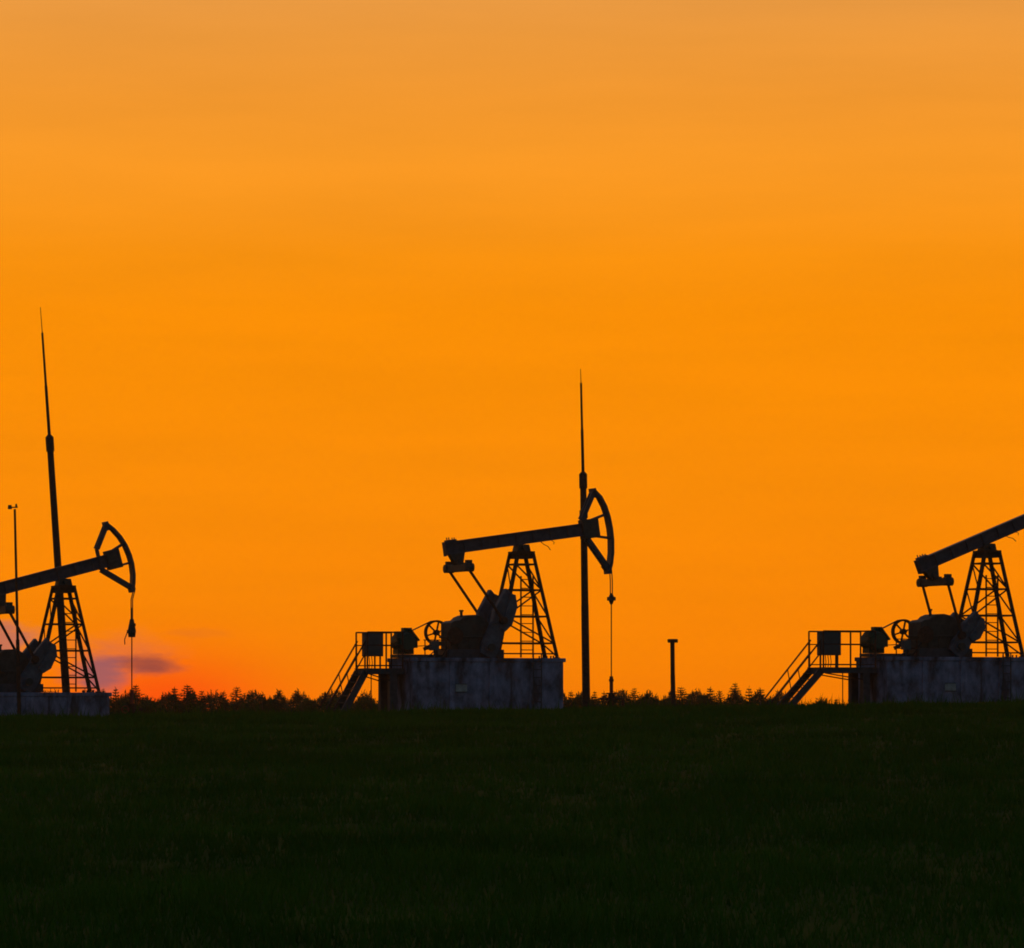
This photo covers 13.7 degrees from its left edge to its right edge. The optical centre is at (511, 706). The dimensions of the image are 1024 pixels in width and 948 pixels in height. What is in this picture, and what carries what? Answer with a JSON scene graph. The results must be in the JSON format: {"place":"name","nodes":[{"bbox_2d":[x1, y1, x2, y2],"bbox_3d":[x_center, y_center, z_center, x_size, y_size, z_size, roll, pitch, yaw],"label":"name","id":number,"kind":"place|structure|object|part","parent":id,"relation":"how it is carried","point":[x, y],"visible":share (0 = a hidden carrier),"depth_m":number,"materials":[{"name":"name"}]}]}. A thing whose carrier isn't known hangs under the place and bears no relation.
{"place":"outdoors","nodes":[
{"label":"outdoors","id":0,"kind":"place"},
{"bbox_2d":[0,691,1023,947],"bbox_3d":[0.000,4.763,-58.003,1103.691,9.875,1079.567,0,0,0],"label":"ground","id":1,"kind":"structure","parent":0,"point":[811,923],"depth_m":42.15,"materials":[{"name":"green plant"}]},
{"bbox_2d":[8,504,20,714],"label":"instrument pole","id":2,"kind":"object","parent":1,"relation":"on","point":[17,641],"visible":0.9,"depth_m":146.46,"materials":[{"name":"metal"}]},
{"bbox_2d":[40,307,69,691],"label":"lightning mast","id":3,"kind":"object","parent":1,"relation":"on","point":[49,439],"visible":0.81,"depth_m":153.90,"materials":[{"name":"metal"}]},
{"bbox_2d":[0,690,111,716],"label":"concrete plinth","id":4,"kind":"structure","parent":1,"relation":"on","point":[71,702],"depth_m":148.66,"materials":[{"name":"paint"}]},
{"bbox_2d":[0,521,135,692],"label":"pumpjack","id":5,"kind":"object","parent":4,"relation":"on","point":[37,659],"visible":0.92,"depth_m":149.75,"materials":[{"name":"metal"}]},
{"bbox_2d":[109,687,123,713],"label":"spruce tree","id":6,"kind":"object","parent":1,"relation":"on","point":[115,704],"visible":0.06,"depth_m":282.76,"materials":[{"name":"green plant"}]},
{"bbox_2d":[109,696,135,713],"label":"birch tree","id":7,"kind":"object","parent":1,"relation":"on","point":[122,699],"visible":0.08,"depth_m":300.37,"materials":[{"name":"green plant"}]},
{"bbox_2d":[119,690,144,713],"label":"wellhead","id":8,"kind":"object","parent":1,"relation":"on","point":[131,707],"visible":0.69,"depth_m":150.85,"materials":[{"name":"metal"}]},
{"bbox_2d":[121,684,147,715],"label":"spruce tree","id":9,"kind":"object","parent":1,"relation":"on","point":[136,695],"visible":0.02,"depth_m":294.40,"materials":[{"name":"green plant"}]},
{"bbox_2d":[137,697,165,714],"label":"birch tree","id":10,"kind":"object","parent":1,"relation":"on","point":[148,706],"visible":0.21,"depth_m":267.88,"materials":[{"name":"green plant"}]},
{"bbox_2d":[156,694,170,712],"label":"spruce tree","id":11,"kind":"object","parent":1,"relation":"on","point":[162,703],"visible":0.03,"depth_m":266.99,"materials":[{"name":"green plant"}]},
{"bbox_2d":[164,687,187,712],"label":"spruce tree","id":12,"kind":"object","parent":1,"relation":"on","point":[173,698],"visible":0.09,"depth_m":268.75,"materials":[{"name":"green plant"}]},
{"bbox_2d":[166,685,200,712],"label":"spruce tree","id":13,"kind":"object","parent":1,"relation":"on","point":[187,697],"visible":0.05,"depth_m":288.25,"materials":[{"name":"green plant"}]},
{"bbox_2d":[194,691,210,712],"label":"spruce tree","id":14,"kind":"object","parent":1,"relation":"on","point":[202,698],"visible":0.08,"depth_m":271.76,"materials":[{"name":"green plant"}]},
{"bbox_2d":[205,697,216,711],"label":"spruce tree","id":15,"kind":"object","parent":1,"relation":"on","point":[210,704],"visible":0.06,"depth_m":299.48,"materials":[{"name":"green plant"}]},
{"bbox_2d":[215,690,229,711],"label":"spruce tree","id":16,"kind":"object","parent":1,"relation":"on","point":[226,703],"visible":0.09,"depth_m":296.69,"materials":[{"name":"green plant"}]},
{"bbox_2d":[227,687,248,711],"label":"spruce tree","id":17,"kind":"object","parent":1,"relation":"on","point":[235,704],"visible":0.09,"depth_m":318.58,"materials":[{"name":"green plant"}]},
{"bbox_2d":[238,697,259,711],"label":"birch tree","id":18,"kind":"object","parent":1,"relation":"on","point":[253,704],"visible":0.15,"depth_m":312.04,"materials":[{"name":"green plant"}]},
{"bbox_2d":[257,692,268,711],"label":"spruce tree","id":19,"kind":"object","parent":1,"relation":"on","point":[262,704],"visible":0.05,"depth_m":272.90,"materials":[{"name":"green plant"}]},
{"bbox_2d":[259,696,283,711],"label":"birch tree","id":20,"kind":"object","parent":1,"relation":"on","point":[270,700],"visible":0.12,"depth_m":281.73,"materials":[{"name":"green plant"}]},
{"bbox_2d":[267,691,291,713],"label":"spruce tree","id":21,"kind":"object","parent":1,"relation":"on","point":[280,697],"visible":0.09,"depth_m":274.87,"materials":[{"name":"green plant"}]},
{"bbox_2d":[288,691,307,712],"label":"spruce tree","id":22,"kind":"object","parent":1,"relation":"on","point":[298,697],"visible":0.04,"depth_m":300.06,"materials":[{"name":"green plant"}]},
{"bbox_2d":[291,697,319,712],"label":"birch tree","id":23,"kind":"object","parent":1,"relation":"on","point":[306,703],"visible":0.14,"depth_m":294.95,"materials":[{"name":"green plant"}]},
{"bbox_2d":[315,693,334,711],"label":"spruce tree","id":24,"kind":"object","parent":1,"relation":"on","point":[325,700],"visible":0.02,"depth_m":268.24,"materials":[{"name":"green plant"}]},
{"bbox_2d":[324,694,344,710],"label":"birch tree","id":25,"kind":"object","parent":1,"relation":"on","point":[335,699],"visible":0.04,"depth_m":302.27,"materials":[{"name":"green plant"}]},
{"bbox_2d":[319,631,404,712],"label":"service platform","id":26,"kind":"structure","parent":1,"relation":"on","point":[387,687],"depth_m":147.60,"materials":[{"name":"paint"}]},
{"bbox_2d":[361,632,382,667],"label":"control cabinet","id":27,"kind":"object","parent":26,"relation":"on","point":[375,639],"visible":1,"depth_m":148.07,"materials":[{"name":"grey metal"}]},
{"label":"door","id":28,"kind":"part","parent":27,"relation":"part of","materials":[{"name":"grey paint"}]},
{"bbox_2d":[348,693,377,711],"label":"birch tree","id":29,"kind":"object","parent":1,"relation":"on","point":[364,701],"visible":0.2,"depth_m":282.03,"materials":[{"name":"green plant"}]},
{"bbox_2d":[43,688,789,712],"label":"woodland","id":30,"kind":"object","parent":1,"relation":"on","point":[217,698],"visible":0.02,"depth_m":357.41,"materials":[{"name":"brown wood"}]},
{"bbox_2d":[387,653,565,711],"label":"concrete plinth","id":31,"kind":"structure","parent":1,"relation":"on","point":[462,683],"depth_m":148.19,"materials":[{"name":"paint"}]},
{"bbox_2d":[390,488,615,675],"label":"pumpjack","id":32,"kind":"object","parent":31,"relation":"on","point":[483,630],"visible":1,"depth_m":149.46,"materials":[{"name":"metal"}]},
{"bbox_2d":[563,692,576,707],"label":"spruce tree","id":33,"kind":"object","parent":1,"relation":"on","point":[568,702],"visible":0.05,"depth_m":289.87,"materials":[{"name":"green plant"}]},
{"bbox_2d":[567,693,592,707],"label":"birch tree","id":34,"kind":"object","parent":1,"relation":"on","point":[578,700],"visible":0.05,"depth_m":308.48,"materials":[{"name":"green plant"}]},
{"bbox_2d":[579,369,589,707],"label":"lightning mast","id":35,"kind":"object","parent":1,"relation":"on","point":[585,614],"visible":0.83,"depth_m":154.39,"materials":[{"name":"metal"}]},
{"bbox_2d":[590,692,600,707],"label":"spruce tree","id":36,"kind":"object","parent":1,"relation":"on","point":[594,699],"visible":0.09,"depth_m":278.39,"materials":[{"name":"green plant"}]},
{"bbox_2d":[599,676,623,706],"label":"wellhead","id":37,"kind":"object","parent":1,"relation":"on","point":[610,695],"visible":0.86,"depth_m":151.21,"materials":[{"name":"metal"}]},
{"bbox_2d":[614,689,631,706],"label":"spruce tree","id":38,"kind":"object","parent":1,"relation":"on","point":[621,695],"visible":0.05,"depth_m":305.09,"materials":[{"name":"green plant"}]},
{"bbox_2d":[628,688,639,704],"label":"spruce tree","id":39,"kind":"object","parent":1,"relation":"on","point":[637,696],"visible":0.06,"depth_m":318.84,"materials":[{"name":"green plant"}]},
{"bbox_2d":[634,692,657,705],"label":"birch tree","id":40,"kind":"object","parent":1,"relation":"on","point":[650,699],"visible":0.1,"depth_m":287.73,"materials":[{"name":"green plant"}]},
{"bbox_2d":[654,698,670,706],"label":"birch tree","id":41,"kind":"object","parent":1,"relation":"on","point":[663,703],"visible":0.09,"depth_m":266.87,"materials":[{"name":"green plant"}]},
{"bbox_2d":[667,639,677,705],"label":"capped post","id":42,"kind":"object","parent":1,"relation":"on","point":[672,642],"visible":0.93,"depth_m":150.43,"materials":[{"name":"metal"}]},
{"bbox_2d":[668,686,691,705],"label":"spruce tree","id":43,"kind":"object","parent":1,"relation":"on","point":[681,695],"visible":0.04,"depth_m":306.93,"materials":[{"name":"green plant"}]},
{"bbox_2d":[691,693,715,705],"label":"birch tree","id":44,"kind":"object","parent":1,"relation":"on","point":[698,699],"visible":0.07,"depth_m":303.05,"materials":[{"name":"green plant"}]},
{"bbox_2d":[702,687,718,705],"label":"spruce tree","id":45,"kind":"object","parent":1,"relation":"on","point":[711,699],"visible":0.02,"depth_m":296.82,"materials":[{"name":"green plant"}]},
{"bbox_2d":[715,691,726,705],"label":"spruce tree","id":46,"kind":"object","parent":1,"relation":"on","point":[716,698],"visible":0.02,"depth_m":311.17,"materials":[{"name":"green plant"}]},
{"bbox_2d":[726,682,742,704],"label":"spruce tree","id":47,"kind":"object","parent":1,"relation":"on","point":[736,691],"visible":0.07,"depth_m":290.97,"materials":[{"name":"green plant"}]},
{"bbox_2d":[743,686,755,704],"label":"spruce tree","id":48,"kind":"object","parent":1,"relation":"on","point":[751,694],"visible":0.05,"depth_m":268.28,"materials":[{"name":"green plant"}]},
{"bbox_2d":[751,688,768,704],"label":"spruce tree","id":49,"kind":"object","parent":1,"relation":"on","point":[759,700],"visible":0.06,"depth_m":300.53,"materials":[{"name":"green plant"}]},
{"bbox_2d":[761,695,778,703],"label":"birch tree","id":50,"kind":"object","parent":1,"relation":"on","point":[771,699],"visible":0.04,"depth_m":310.08,"materials":[{"name":"green plant"}]},
{"bbox_2d":[764,630,876,705],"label":"service platform","id":51,"kind":"structure","parent":1,"relation":"on","point":[852,672],"depth_m":147.49,"materials":[{"name":"paint"}]},
{"bbox_2d":[816,631,840,666],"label":"control cabinet","id":52,"kind":"object","parent":51,"relation":"on","point":[832,637],"visible":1,"depth_m":147.86,"materials":[{"name":"black metal"}]},
{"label":"door","id":53,"kind":"part","parent":52,"relation":"part of","materials":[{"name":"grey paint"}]},
{"bbox_2d":[812,697,829,703],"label":"birch tree","id":54,"kind":"object","parent":1,"relation":"on","point":[822,700],"visible":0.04,"depth_m":299.95,"materials":[{"name":"green plant"}]},
{"bbox_2d":[855,652,1023,704],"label":"concrete plinth","id":55,"kind":"structure","parent":1,"relation":"on","point":[969,678],"depth_m":148.14,"materials":[{"name":"paint"}]},
{"bbox_2d":[859,514,1023,656],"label":"pumpjack","id":56,"kind":"object","parent":55,"relation":"on","point":[953,634],"visible":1,"depth_m":149.20,"materials":[{"name":"metal"}]},
{"bbox_2d":[0,0,1023,708],"label":"sky","id":57,"kind":"structure","parent":0,"point":[323,290],"materials":[{"name":"orange"}]}
]}

